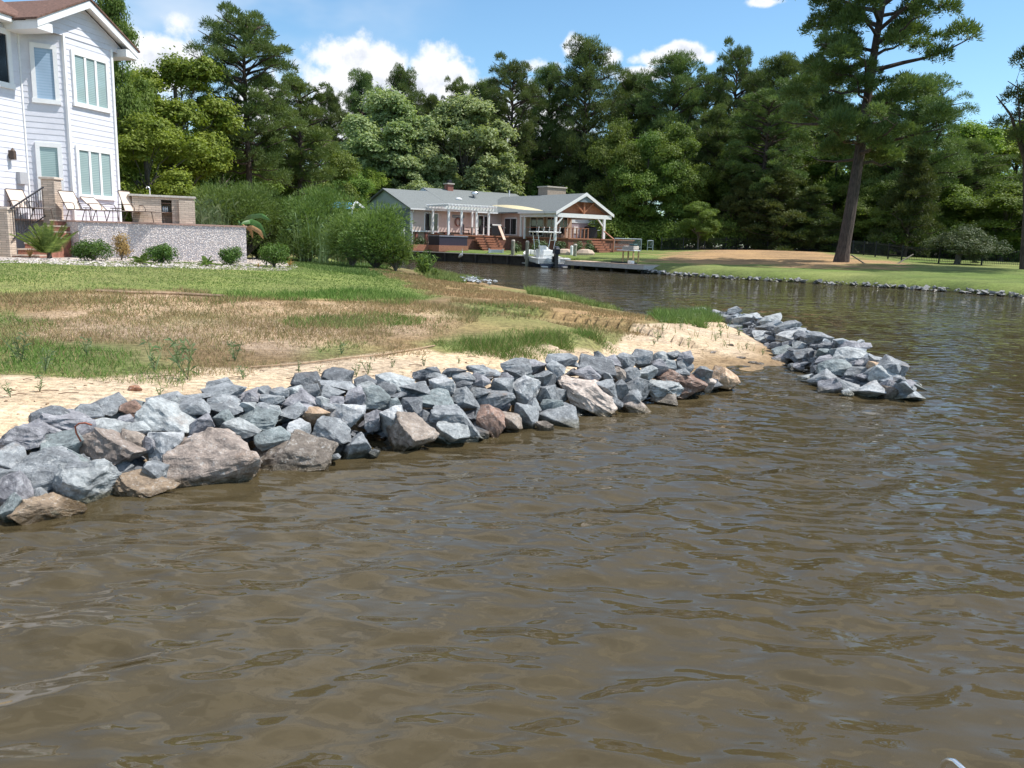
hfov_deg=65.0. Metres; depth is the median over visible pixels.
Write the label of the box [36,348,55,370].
weed
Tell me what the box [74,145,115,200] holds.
window frame
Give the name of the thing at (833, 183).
forest tree
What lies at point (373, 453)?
rock
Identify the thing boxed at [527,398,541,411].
rock
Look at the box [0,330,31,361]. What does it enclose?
weed
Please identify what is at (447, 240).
hot tub
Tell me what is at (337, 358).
erosion mat edge
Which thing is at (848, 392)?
rock
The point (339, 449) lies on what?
rock
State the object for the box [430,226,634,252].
redwood deck
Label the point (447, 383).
rock
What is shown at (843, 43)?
pine tree
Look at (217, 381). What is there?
rock
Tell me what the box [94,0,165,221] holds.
leafy tree
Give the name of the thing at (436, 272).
weed
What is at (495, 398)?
rock
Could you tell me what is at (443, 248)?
plinth
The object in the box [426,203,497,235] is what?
pergola
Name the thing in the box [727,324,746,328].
rock
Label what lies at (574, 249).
mooring piling
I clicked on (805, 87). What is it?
pine tree
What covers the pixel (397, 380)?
rock
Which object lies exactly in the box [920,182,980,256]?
forest tree
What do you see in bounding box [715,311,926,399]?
rubble slope
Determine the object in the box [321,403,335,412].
rock
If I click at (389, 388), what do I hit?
rock
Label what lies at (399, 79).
pine tree
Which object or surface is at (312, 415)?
rock
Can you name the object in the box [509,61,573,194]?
pine tree
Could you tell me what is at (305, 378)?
rock
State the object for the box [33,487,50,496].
rock
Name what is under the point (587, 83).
pine tree
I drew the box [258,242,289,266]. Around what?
boxwood
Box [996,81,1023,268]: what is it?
dead tree
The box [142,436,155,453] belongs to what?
rock
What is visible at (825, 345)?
rock
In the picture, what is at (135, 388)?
stone
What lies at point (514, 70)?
pine tree
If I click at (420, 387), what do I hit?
rock
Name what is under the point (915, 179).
cedar tree
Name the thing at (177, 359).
weed
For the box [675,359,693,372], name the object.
rock
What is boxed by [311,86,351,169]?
pine tree
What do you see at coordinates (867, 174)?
forest tree
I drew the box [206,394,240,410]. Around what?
rock
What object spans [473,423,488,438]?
rock
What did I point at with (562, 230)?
patio chair
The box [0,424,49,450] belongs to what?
rock
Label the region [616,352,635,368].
rock
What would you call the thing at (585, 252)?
planter stone
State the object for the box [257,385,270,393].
rock
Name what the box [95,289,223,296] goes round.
erosion mat edge
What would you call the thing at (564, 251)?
planter stone
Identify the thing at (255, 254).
boxwood
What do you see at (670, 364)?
rock
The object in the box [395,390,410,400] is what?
rock
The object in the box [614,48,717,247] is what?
pine tree
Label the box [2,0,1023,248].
sky
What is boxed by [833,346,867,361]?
rock
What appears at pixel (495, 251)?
bait tank
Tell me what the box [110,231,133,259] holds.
dead shrub
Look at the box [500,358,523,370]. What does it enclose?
rock
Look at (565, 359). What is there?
rock
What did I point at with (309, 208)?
marsh shrub
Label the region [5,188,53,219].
chaise lounge
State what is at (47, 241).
palm
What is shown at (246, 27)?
pine tree
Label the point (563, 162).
forest tree
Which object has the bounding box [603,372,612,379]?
rock
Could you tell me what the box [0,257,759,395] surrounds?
grass
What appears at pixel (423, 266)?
shrub
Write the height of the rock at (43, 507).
0.308 m
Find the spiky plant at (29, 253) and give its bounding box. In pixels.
[22,248,36,257]
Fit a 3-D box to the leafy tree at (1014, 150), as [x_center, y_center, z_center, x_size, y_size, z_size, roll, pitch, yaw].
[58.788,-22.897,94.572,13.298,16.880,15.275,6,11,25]
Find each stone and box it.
[128,385,142,390]
[559,249,569,254]
[577,249,594,254]
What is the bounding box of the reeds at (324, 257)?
[286,212,370,265]
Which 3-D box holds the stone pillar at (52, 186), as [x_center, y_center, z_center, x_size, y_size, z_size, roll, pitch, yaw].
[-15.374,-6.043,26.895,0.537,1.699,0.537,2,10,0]
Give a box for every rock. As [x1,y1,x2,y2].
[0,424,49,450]
[0,442,26,468]
[0,468,16,478]
[0,470,33,505]
[0,492,22,522]
[7,492,86,524]
[9,446,88,491]
[27,417,61,433]
[28,405,69,422]
[28,448,38,453]
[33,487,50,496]
[39,428,83,452]
[41,409,91,430]
[52,458,121,503]
[67,449,88,461]
[73,418,96,435]
[75,403,104,417]
[79,427,148,465]
[93,392,127,415]
[95,417,131,432]
[104,412,134,418]
[112,469,179,497]
[115,462,133,472]
[117,414,134,422]
[118,400,141,416]
[120,428,144,458]
[125,421,151,435]
[131,399,144,405]
[133,397,196,433]
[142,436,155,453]
[142,460,169,478]
[145,391,185,401]
[147,431,184,461]
[162,427,262,488]
[170,395,180,402]
[178,396,210,414]
[184,393,211,399]
[188,412,214,435]
[200,382,246,396]
[205,377,232,387]
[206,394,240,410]
[209,401,242,415]
[212,409,233,427]
[220,417,261,438]
[234,387,260,415]
[234,406,280,430]
[240,402,256,411]
[243,391,260,402]
[253,426,290,450]
[255,402,268,408]
[256,429,337,471]
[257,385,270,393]
[260,394,285,404]
[268,404,281,414]
[269,387,289,397]
[277,398,286,425]
[278,407,302,422]
[279,401,306,418]
[280,388,316,406]
[285,385,302,395]
[286,418,310,433]
[290,371,321,395]
[302,406,329,425]
[303,383,320,397]
[311,416,350,444]
[315,396,329,407]
[318,379,354,390]
[319,385,344,398]
[321,367,353,394]
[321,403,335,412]
[329,396,343,403]
[329,403,365,427]
[331,453,340,461]
[333,443,345,455]
[341,432,371,458]
[344,385,365,404]
[353,375,376,385]
[356,381,374,388]
[358,410,381,428]
[363,385,390,409]
[364,409,380,432]
[368,449,380,457]
[375,372,414,392]
[377,381,396,394]
[379,405,403,437]
[386,411,438,450]
[388,397,400,407]
[390,391,406,397]
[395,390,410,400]
[399,381,429,394]
[400,397,422,413]
[407,394,418,396]
[412,367,440,385]
[417,409,430,421]
[418,388,453,407]
[425,372,446,379]
[429,376,455,395]
[429,404,483,439]
[434,435,450,443]
[436,421,469,442]
[442,368,466,377]
[451,438,478,442]
[452,372,475,382]
[452,386,479,408]
[455,380,472,388]
[466,364,490,373]
[470,387,491,397]
[472,372,490,386]
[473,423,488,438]
[476,404,505,437]
[477,390,515,407]
[481,369,500,376]
[490,377,513,392]
[493,372,513,378]
[498,402,510,411]
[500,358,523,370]
[502,411,522,431]
[504,364,532,379]
[505,367,526,377]
[510,357,531,368]
[510,381,516,405]
[513,375,540,403]
[514,403,538,428]
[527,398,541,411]
[529,359,546,374]
[533,370,552,383]
[536,421,553,430]
[537,384,555,401]
[539,402,578,427]
[540,374,556,386]
[540,399,563,409]
[545,353,578,366]
[546,360,565,377]
[555,387,566,401]
[557,375,617,416]
[568,354,578,367]
[572,365,600,380]
[577,353,615,380]
[593,351,605,357]
[596,379,617,397]
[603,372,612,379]
[605,354,621,366]
[612,396,623,409]
[613,366,625,381]
[615,379,628,399]
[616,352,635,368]
[621,389,641,403]
[622,401,650,412]
[624,367,640,382]
[626,377,651,399]
[631,349,652,367]
[639,365,657,379]
[649,379,683,397]
[650,359,667,375]
[650,393,677,405]
[653,351,669,361]
[656,369,707,399]
[665,359,676,369]
[667,350,680,359]
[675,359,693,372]
[675,368,689,375]
[676,350,693,364]
[694,366,713,378]
[701,378,716,393]
[712,365,740,389]
[720,313,734,322]
[727,306,741,314]
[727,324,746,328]
[731,312,760,324]
[752,330,764,337]
[754,322,774,330]
[754,336,764,343]
[758,313,781,324]
[771,344,791,354]
[771,354,788,362]
[773,320,802,333]
[775,329,808,341]
[787,363,792,370]
[792,341,808,349]
[792,363,804,371]
[793,348,812,358]
[797,374,812,380]
[804,331,833,343]
[805,368,836,385]
[814,354,832,363]
[815,342,833,349]
[815,348,828,356]
[816,359,851,376]
[817,377,841,392]
[829,348,835,356]
[832,355,844,359]
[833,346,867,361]
[834,378,859,392]
[838,341,872,348]
[841,388,853,396]
[844,366,866,375]
[851,359,863,366]
[852,380,886,396]
[855,373,867,380]
[863,354,909,376]
[866,361,878,368]
[868,355,880,361]
[868,365,896,381]
[879,379,915,392]
[879,385,898,398]
[882,362,900,372]
[893,377,905,382]
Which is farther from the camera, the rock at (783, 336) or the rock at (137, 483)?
the rock at (783, 336)
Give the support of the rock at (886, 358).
on the rubble slope
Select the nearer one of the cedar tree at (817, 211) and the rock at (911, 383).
the rock at (911, 383)
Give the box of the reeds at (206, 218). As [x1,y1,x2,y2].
[193,193,238,224]
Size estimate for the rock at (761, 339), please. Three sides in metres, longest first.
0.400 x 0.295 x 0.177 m
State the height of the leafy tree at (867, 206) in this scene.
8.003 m
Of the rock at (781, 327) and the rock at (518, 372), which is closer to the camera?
the rock at (518, 372)
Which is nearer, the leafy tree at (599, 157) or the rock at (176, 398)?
the rock at (176, 398)
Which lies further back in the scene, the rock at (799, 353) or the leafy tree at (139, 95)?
the leafy tree at (139, 95)
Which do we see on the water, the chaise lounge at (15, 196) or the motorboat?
the motorboat
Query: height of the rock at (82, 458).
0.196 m
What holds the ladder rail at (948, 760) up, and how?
in the water
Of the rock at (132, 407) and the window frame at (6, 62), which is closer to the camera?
the rock at (132, 407)
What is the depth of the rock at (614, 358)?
10.62 m
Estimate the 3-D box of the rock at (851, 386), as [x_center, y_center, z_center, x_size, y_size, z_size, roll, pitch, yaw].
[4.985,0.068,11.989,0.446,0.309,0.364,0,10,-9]
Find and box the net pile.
[611,261,636,263]
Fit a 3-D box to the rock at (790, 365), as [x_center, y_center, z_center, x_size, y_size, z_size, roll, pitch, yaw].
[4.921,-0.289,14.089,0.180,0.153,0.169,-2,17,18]
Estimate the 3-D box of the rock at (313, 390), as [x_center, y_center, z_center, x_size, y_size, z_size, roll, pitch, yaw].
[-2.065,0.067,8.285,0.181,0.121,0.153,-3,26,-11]
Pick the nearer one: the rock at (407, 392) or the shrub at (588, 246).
the rock at (407, 392)
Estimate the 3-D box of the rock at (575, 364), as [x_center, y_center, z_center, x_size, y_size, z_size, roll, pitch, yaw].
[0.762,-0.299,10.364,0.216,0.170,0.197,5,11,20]
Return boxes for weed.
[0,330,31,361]
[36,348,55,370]
[76,335,92,355]
[138,335,168,371]
[165,339,199,379]
[167,337,185,365]
[227,340,241,359]
[236,362,247,379]
[338,342,345,354]
[351,364,360,375]
[359,356,374,373]
[429,268,440,275]
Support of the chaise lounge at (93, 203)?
on the raised patio
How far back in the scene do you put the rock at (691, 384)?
11.04 m
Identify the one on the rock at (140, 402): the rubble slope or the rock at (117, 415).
the rock at (117, 415)
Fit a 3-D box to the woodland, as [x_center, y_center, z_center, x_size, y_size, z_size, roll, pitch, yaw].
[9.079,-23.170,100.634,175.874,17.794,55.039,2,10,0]
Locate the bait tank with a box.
[488,249,503,252]
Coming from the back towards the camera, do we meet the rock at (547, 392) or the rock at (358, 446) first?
the rock at (547, 392)
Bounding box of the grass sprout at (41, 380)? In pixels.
[33,373,44,390]
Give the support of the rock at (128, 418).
on the rock at (112, 424)
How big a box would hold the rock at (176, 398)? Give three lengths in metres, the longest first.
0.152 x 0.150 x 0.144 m
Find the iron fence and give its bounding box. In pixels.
[661,237,1019,264]
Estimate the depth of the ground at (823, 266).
14.20 m
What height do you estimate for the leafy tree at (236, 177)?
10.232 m
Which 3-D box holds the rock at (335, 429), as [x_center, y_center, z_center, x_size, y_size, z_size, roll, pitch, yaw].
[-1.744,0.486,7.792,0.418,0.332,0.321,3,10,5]
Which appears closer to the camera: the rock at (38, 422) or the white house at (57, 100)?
the rock at (38, 422)
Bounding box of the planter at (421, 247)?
[409,244,428,250]
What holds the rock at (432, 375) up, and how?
on the rock at (447, 383)
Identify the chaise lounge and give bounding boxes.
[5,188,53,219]
[57,190,106,220]
[80,196,132,221]
[118,190,164,222]
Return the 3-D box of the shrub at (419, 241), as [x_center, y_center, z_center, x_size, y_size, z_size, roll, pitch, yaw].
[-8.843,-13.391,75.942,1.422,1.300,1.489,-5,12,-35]
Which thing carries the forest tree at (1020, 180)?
on the ground at (823, 266)
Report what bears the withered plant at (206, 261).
on the ground at (823, 266)
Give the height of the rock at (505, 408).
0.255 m
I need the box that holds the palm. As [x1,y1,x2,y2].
[9,220,78,258]
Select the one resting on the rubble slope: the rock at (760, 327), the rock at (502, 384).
the rock at (760, 327)
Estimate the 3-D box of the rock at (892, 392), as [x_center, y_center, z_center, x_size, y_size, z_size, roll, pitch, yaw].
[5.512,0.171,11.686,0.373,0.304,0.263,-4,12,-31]
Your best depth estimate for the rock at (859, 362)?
12.65 m
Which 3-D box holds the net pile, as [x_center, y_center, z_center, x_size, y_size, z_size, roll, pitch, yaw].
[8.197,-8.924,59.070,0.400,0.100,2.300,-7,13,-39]
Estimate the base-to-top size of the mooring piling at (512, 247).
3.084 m
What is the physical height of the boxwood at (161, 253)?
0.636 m
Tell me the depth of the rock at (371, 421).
8.11 m
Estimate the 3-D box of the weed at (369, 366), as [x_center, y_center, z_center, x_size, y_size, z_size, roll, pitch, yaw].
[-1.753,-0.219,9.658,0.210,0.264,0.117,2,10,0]
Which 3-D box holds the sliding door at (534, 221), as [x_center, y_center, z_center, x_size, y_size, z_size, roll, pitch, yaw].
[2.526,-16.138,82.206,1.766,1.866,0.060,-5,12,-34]
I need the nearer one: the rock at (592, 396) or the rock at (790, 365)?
the rock at (592, 396)
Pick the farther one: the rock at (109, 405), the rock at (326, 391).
the rock at (326, 391)
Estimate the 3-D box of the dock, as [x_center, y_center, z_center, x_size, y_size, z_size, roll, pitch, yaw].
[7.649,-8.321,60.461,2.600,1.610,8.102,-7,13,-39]
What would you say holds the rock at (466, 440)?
in the water
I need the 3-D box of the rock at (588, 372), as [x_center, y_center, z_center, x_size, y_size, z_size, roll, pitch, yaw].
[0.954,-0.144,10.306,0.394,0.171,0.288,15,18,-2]
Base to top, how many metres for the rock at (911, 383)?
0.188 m
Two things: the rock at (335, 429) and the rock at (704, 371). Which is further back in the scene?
the rock at (704, 371)
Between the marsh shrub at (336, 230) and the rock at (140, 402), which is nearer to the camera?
the rock at (140, 402)
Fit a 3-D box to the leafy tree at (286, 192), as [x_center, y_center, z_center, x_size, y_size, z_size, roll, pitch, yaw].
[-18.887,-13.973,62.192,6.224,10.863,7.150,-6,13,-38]
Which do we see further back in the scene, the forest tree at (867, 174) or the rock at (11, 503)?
the forest tree at (867, 174)
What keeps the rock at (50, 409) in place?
on the rock at (68, 421)
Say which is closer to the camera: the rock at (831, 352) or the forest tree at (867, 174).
the rock at (831, 352)
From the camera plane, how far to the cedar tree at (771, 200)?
82.52 m
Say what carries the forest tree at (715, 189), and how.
on the ground at (823, 266)
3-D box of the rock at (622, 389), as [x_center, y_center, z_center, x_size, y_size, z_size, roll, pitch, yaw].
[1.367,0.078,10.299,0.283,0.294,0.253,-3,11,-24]
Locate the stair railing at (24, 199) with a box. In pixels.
[10,187,45,239]
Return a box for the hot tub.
[428,235,467,245]
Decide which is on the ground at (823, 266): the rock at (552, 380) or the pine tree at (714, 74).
the pine tree at (714, 74)
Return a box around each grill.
[490,224,504,234]
[582,226,599,237]
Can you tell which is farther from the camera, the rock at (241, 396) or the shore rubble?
the shore rubble
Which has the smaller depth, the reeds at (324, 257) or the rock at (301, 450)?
the rock at (301, 450)
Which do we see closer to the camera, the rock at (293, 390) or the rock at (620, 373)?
the rock at (293, 390)
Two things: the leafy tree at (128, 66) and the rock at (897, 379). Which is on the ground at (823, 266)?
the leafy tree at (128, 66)
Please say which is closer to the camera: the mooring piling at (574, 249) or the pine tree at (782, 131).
the mooring piling at (574, 249)
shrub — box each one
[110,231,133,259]
[191,172,292,255]
[258,196,300,258]
[270,222,331,260]
[275,179,371,261]
[321,210,367,265]
[331,201,417,267]
[373,233,412,270]
[411,250,438,274]
[412,236,426,244]
[510,241,520,252]
[530,239,548,249]
[556,241,567,248]
[572,240,584,250]
[582,239,594,251]
[918,222,1018,263]
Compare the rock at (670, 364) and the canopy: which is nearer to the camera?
the rock at (670, 364)
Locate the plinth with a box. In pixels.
[429,245,467,251]
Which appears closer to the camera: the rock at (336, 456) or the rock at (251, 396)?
the rock at (336, 456)
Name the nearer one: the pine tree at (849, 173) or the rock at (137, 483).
the rock at (137, 483)
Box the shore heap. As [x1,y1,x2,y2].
[460,275,497,284]
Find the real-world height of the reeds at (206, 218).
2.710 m
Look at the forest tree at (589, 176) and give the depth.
103.31 m
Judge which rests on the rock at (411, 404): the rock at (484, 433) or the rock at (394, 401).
the rock at (394, 401)
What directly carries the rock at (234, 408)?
on the rock at (262, 419)
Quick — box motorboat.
[522,227,570,267]
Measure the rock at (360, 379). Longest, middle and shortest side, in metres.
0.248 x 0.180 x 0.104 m
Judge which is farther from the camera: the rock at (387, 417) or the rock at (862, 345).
the rock at (862, 345)
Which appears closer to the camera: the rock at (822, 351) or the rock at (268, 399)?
the rock at (268, 399)
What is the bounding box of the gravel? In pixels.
[0,257,297,268]
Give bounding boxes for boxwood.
[69,238,117,260]
[142,242,181,262]
[218,246,243,264]
[248,245,263,258]
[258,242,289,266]
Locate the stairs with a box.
[12,219,71,257]
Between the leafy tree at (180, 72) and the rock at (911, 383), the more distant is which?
the leafy tree at (180, 72)
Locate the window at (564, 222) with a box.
[559,217,567,229]
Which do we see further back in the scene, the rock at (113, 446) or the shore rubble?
the shore rubble
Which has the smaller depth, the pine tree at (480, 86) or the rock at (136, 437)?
the rock at (136, 437)
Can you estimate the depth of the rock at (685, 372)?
11.02 m
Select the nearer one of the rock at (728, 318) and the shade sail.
the rock at (728, 318)
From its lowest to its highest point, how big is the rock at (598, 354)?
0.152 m
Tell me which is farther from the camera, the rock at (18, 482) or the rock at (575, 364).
the rock at (575, 364)
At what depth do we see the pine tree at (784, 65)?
93.87 m
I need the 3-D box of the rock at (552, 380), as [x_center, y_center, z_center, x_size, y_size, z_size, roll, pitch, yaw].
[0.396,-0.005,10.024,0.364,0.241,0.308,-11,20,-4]
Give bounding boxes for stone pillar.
[0,207,16,256]
[38,176,63,224]
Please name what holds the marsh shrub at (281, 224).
on the ground at (823, 266)
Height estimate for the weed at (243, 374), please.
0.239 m
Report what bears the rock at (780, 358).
on the ground at (823, 266)
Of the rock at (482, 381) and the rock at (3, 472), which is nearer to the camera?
the rock at (3, 472)
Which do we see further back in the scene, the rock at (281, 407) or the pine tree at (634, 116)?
the pine tree at (634, 116)
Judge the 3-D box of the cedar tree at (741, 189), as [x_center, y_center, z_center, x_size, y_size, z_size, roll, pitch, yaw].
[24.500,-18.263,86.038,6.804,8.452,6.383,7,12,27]
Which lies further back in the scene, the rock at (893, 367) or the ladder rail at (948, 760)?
the rock at (893, 367)
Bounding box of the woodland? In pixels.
[244,147,1019,253]
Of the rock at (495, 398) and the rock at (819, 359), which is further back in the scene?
the rock at (819, 359)
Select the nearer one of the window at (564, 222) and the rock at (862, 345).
the rock at (862, 345)
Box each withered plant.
[128,253,155,264]
[198,256,221,265]
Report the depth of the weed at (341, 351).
10.39 m
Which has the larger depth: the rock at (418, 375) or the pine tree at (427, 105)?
the pine tree at (427, 105)
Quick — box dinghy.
[622,244,638,249]
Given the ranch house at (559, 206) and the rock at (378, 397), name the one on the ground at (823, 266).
the ranch house at (559, 206)
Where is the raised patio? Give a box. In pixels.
[14,219,246,262]
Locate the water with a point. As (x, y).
(772, 567)
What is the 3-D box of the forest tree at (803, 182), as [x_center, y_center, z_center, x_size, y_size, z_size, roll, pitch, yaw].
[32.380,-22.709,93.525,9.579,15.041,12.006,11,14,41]
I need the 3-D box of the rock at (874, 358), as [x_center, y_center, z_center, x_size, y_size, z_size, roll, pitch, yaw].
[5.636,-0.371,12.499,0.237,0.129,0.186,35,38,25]
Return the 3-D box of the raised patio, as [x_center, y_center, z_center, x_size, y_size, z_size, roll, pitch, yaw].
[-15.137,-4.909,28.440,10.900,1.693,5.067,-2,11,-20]
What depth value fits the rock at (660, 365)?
10.96 m
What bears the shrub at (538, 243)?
on the ground at (823, 266)
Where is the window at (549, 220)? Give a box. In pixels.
[546,217,553,229]
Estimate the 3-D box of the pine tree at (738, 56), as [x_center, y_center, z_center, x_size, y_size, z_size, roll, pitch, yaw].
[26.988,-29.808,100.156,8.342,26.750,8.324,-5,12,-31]
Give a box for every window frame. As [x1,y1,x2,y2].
[0,27,15,89]
[29,42,60,104]
[35,142,63,200]
[70,49,111,113]
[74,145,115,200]
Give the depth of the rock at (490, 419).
8.63 m
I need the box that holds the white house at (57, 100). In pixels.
[0,0,139,253]
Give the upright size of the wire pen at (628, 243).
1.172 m
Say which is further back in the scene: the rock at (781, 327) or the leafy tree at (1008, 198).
the leafy tree at (1008, 198)
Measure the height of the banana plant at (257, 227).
2.530 m
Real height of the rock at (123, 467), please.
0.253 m
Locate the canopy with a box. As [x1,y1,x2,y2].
[335,202,363,215]
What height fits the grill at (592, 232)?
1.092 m
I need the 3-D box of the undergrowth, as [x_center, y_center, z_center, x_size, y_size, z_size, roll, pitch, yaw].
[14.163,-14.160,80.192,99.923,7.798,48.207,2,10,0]
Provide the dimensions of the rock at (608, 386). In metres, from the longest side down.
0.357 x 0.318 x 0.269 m
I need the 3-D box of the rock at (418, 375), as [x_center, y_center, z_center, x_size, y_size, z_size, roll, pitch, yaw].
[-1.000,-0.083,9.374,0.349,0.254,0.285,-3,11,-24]
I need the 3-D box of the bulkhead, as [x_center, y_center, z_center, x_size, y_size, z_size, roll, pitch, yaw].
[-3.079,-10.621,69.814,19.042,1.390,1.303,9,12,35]
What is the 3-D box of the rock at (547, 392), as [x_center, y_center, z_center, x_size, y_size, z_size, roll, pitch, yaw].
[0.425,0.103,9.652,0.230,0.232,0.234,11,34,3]
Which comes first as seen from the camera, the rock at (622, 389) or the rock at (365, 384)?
the rock at (365, 384)
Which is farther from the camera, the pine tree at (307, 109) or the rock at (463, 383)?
the pine tree at (307, 109)
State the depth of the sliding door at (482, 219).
83.15 m
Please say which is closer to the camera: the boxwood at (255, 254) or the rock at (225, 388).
the rock at (225, 388)
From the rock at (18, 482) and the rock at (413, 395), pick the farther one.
the rock at (413, 395)
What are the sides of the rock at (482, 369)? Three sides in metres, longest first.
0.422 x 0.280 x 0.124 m
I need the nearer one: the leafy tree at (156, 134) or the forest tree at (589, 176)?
the leafy tree at (156, 134)
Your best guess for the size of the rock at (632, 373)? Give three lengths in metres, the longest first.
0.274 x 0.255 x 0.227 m
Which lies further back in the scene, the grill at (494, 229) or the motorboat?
the grill at (494, 229)
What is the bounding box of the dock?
[564,260,658,272]
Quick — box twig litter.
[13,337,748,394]
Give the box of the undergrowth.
[263,209,1021,261]
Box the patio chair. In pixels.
[557,228,563,237]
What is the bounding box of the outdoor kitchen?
[128,186,195,223]
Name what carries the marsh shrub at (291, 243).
on the ground at (823, 266)
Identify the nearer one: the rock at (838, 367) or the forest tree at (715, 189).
the rock at (838, 367)
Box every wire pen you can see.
[614,238,641,250]
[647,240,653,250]
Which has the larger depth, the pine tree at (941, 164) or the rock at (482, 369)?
the pine tree at (941, 164)
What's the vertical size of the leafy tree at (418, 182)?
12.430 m
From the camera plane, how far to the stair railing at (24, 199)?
25.50 m
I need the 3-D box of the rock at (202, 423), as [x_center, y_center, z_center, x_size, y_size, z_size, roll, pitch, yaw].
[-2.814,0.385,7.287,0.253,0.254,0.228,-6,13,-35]
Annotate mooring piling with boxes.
[511,240,514,254]
[525,241,528,265]
[573,244,576,255]
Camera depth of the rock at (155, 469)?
6.53 m
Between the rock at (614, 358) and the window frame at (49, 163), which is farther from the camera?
the window frame at (49, 163)
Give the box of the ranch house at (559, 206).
[367,180,613,244]
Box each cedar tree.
[716,173,769,249]
[728,168,833,252]
[760,184,863,251]
[866,141,948,256]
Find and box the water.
[0,257,1023,767]
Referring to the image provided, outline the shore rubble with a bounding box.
[637,269,1023,297]
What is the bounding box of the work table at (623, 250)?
[617,249,639,261]
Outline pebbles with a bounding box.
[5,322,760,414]
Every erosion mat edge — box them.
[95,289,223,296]
[250,345,434,367]
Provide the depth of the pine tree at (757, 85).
102.00 m
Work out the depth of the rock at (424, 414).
8.40 m
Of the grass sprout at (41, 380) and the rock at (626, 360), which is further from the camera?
the rock at (626, 360)
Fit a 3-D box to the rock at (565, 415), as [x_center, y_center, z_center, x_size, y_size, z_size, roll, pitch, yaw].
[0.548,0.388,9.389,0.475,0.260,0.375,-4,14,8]
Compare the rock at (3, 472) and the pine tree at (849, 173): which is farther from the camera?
the pine tree at (849, 173)
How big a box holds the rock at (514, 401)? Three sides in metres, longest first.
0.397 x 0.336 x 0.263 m
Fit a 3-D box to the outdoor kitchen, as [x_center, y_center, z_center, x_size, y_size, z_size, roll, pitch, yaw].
[-12.134,-6.205,27.878,2.126,1.233,0.930,-3,11,-27]
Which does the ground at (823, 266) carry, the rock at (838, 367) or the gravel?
the gravel
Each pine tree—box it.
[177,1,309,194]
[255,72,341,199]
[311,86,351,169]
[341,67,381,139]
[381,63,426,129]
[415,93,448,136]
[441,74,473,133]
[460,78,509,149]
[475,51,548,192]
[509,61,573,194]
[536,32,641,199]
[607,67,660,152]
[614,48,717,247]
[618,73,666,151]
[681,65,732,247]
[701,35,763,248]
[715,75,817,222]
[723,51,822,175]
[727,70,775,135]
[775,0,984,261]
[775,50,827,180]
[795,71,862,210]
[835,71,984,255]
[842,103,905,253]
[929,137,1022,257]
[987,45,1023,176]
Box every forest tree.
[507,130,559,189]
[543,127,593,183]
[561,136,628,201]
[682,102,764,247]
[705,140,798,249]
[766,132,834,217]
[793,140,876,219]
[832,165,896,252]
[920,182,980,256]
[942,193,1022,257]
[997,164,1022,218]
[1015,165,1022,183]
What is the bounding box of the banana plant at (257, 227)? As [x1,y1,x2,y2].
[232,196,270,238]
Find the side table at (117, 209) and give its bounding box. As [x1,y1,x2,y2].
[110,208,124,221]
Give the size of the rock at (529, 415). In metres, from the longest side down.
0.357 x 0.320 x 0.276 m
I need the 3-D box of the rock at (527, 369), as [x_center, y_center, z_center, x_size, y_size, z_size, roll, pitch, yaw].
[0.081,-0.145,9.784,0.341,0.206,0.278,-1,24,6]
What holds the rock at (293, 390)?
on the rock at (281, 407)
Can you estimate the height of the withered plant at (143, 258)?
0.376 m
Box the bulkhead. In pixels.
[406,251,563,264]
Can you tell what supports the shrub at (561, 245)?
on the ground at (823, 266)
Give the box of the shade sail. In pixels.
[492,205,542,210]
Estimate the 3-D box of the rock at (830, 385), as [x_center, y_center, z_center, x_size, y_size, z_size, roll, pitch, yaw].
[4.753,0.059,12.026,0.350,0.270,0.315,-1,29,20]
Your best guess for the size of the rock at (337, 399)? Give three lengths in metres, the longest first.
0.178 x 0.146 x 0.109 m
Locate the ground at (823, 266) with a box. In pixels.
[0,245,1023,461]
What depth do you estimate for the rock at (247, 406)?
7.66 m
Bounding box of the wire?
[74,422,91,441]
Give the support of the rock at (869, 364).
on the rubble slope
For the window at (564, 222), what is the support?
in the ranch house at (559, 206)
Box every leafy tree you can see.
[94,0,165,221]
[117,109,214,221]
[121,61,189,215]
[124,45,249,186]
[162,115,289,206]
[230,136,304,199]
[269,123,366,216]
[320,161,376,210]
[322,81,446,197]
[351,165,393,211]
[383,137,465,190]
[400,90,528,195]
[583,110,649,221]
[604,129,690,247]
[643,116,723,247]
[679,199,722,249]
[843,178,929,254]
[928,118,1014,193]
[948,179,1022,260]
[967,118,1023,258]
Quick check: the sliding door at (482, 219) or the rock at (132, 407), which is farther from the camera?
the sliding door at (482, 219)
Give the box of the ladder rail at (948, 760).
[939,757,964,767]
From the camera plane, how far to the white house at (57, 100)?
27.27 m
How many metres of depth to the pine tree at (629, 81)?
105.52 m
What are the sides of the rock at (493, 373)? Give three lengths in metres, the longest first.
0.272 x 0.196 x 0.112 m
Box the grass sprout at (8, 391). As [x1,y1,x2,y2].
[0,380,12,396]
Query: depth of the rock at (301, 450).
7.23 m
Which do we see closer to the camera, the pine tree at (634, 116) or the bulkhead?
the bulkhead
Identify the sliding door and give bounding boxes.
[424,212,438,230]
[477,215,486,234]
[504,217,516,234]
[529,217,543,235]

